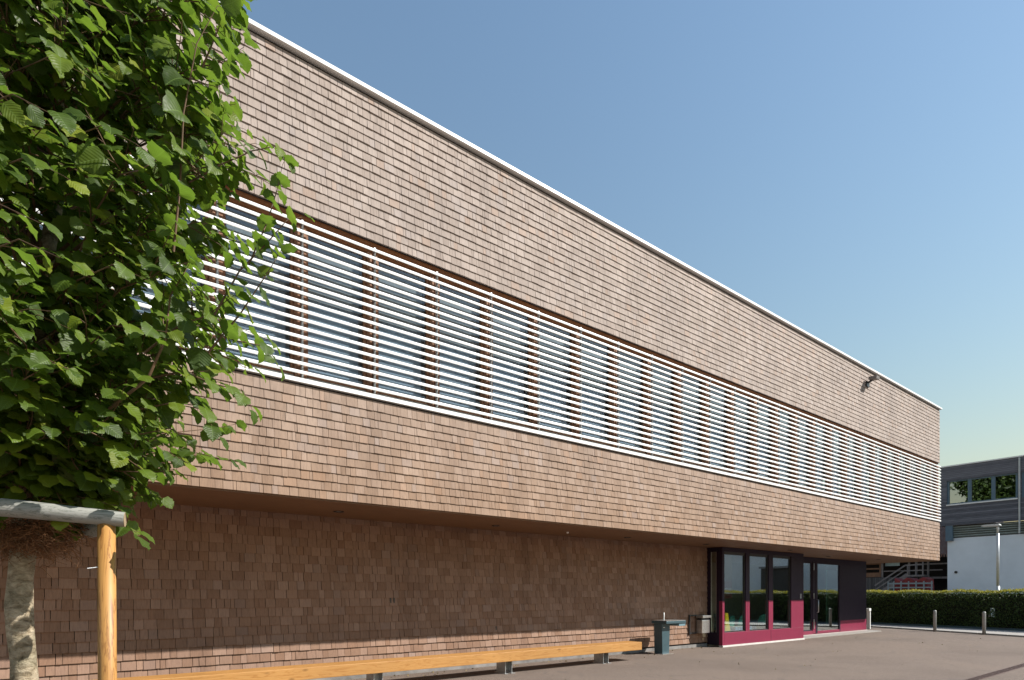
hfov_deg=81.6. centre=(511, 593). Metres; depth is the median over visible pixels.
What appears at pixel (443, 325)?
window
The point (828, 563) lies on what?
door
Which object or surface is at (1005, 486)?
window
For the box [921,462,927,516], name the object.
window
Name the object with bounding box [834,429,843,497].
window
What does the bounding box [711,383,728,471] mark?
window
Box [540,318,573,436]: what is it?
window
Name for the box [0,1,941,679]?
school building
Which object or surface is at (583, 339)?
window
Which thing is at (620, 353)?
window
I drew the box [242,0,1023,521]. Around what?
sky
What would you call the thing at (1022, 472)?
window
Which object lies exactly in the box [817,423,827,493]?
window
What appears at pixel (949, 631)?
kerb
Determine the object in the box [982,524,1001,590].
street lamp
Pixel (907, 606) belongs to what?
hedge
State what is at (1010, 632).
pavement
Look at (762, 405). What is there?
window
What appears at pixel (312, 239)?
window
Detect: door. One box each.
[813,562,839,632]
[826,570,837,629]
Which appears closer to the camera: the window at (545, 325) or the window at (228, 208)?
the window at (228, 208)
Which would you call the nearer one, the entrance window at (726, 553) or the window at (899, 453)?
the entrance window at (726, 553)
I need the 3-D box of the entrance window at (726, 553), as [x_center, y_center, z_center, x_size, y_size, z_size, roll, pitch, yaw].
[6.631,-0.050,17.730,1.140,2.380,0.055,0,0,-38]
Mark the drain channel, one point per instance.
(994, 673)
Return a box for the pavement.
[866,624,1023,634]
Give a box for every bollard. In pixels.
[866,608,870,628]
[933,610,936,631]
[982,612,985,634]
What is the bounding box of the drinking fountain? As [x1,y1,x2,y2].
[650,613,685,654]
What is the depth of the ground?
13.46 m
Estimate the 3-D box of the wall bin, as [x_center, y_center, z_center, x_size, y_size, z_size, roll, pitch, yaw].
[5.451,0.895,17.178,0.720,0.570,0.275,0,0,-38]
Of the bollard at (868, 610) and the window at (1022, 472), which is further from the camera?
the window at (1022, 472)
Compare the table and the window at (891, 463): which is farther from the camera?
the window at (891, 463)
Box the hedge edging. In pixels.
[866,622,1023,630]
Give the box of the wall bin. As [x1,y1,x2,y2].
[689,614,710,634]
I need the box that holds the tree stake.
[0,498,126,679]
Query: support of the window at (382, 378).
in the school building at (502, 405)
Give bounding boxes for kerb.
[866,625,1023,636]
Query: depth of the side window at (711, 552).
17.59 m
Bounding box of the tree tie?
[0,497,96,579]
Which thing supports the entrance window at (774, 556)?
in the school building at (502, 405)
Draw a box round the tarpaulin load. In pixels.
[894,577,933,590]
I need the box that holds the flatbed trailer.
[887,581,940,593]
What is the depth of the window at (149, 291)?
7.85 m
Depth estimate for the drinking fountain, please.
15.37 m
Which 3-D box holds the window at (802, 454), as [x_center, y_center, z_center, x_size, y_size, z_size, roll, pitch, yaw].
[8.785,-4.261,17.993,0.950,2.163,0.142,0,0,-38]
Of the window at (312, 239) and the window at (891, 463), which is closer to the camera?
the window at (312, 239)
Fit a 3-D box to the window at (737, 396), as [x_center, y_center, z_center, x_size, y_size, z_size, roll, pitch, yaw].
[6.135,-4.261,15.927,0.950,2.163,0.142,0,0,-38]
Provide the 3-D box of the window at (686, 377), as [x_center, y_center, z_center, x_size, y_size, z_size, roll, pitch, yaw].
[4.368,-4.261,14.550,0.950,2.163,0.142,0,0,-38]
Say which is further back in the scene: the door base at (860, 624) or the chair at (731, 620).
the door base at (860, 624)
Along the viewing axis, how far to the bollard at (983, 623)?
22.53 m
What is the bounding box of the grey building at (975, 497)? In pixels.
[940,455,1023,616]
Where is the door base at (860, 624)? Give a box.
[804,619,865,634]
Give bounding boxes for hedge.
[866,588,1023,628]
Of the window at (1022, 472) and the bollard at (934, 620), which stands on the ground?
the bollard at (934, 620)
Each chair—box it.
[715,616,734,629]
[737,615,742,625]
[757,614,765,628]
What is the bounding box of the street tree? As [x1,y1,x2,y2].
[0,0,314,679]
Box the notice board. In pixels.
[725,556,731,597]
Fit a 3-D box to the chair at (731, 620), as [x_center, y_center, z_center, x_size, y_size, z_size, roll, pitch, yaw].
[6.706,1.106,18.649,0.461,0.852,0.532,0,0,-44]
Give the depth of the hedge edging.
26.51 m
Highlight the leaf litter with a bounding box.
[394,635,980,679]
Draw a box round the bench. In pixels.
[117,641,641,679]
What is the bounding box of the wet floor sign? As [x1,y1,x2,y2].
[725,613,729,630]
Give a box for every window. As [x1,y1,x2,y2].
[129,169,207,350]
[223,201,293,373]
[306,230,365,390]
[377,257,428,404]
[439,280,482,416]
[492,300,530,427]
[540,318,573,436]
[582,334,610,445]
[619,348,644,452]
[653,361,675,459]
[683,372,703,465]
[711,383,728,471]
[711,552,711,631]
[725,552,744,632]
[736,392,751,476]
[750,554,767,630]
[759,401,772,481]
[773,555,789,628]
[780,409,792,485]
[799,416,810,489]
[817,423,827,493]
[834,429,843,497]
[849,435,857,500]
[863,440,871,503]
[877,445,883,506]
[889,450,895,508]
[899,453,907,511]
[910,458,917,513]
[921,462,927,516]
[947,473,1017,504]
[1022,472,1023,496]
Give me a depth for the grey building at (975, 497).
38.28 m
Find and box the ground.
[347,627,1023,679]
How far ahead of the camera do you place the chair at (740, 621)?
18.90 m
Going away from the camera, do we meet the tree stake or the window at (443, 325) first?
the tree stake
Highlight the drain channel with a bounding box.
[965,663,1023,679]
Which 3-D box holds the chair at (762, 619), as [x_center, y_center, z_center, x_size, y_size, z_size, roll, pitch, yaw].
[8.355,1.106,19.915,0.461,0.852,0.532,0,0,-7]
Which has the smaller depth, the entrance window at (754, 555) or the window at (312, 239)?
the window at (312, 239)
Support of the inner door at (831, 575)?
in the school building at (502, 405)
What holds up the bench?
on the ground
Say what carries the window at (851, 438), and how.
in the school building at (502, 405)
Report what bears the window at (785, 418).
in the school building at (502, 405)
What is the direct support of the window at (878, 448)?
in the school building at (502, 405)
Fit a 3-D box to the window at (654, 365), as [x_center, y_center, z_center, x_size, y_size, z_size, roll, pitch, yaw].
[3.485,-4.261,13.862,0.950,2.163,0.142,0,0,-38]
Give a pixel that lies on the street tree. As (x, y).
(77, 333)
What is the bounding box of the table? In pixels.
[730,626,756,630]
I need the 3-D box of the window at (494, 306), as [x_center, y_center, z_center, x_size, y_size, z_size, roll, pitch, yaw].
[-0.049,-4.261,11.108,0.950,2.163,0.142,0,0,-38]
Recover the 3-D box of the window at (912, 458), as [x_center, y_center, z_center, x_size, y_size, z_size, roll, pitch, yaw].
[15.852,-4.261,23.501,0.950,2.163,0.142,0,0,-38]
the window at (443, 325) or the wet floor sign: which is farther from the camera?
the wet floor sign
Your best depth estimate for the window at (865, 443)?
20.97 m

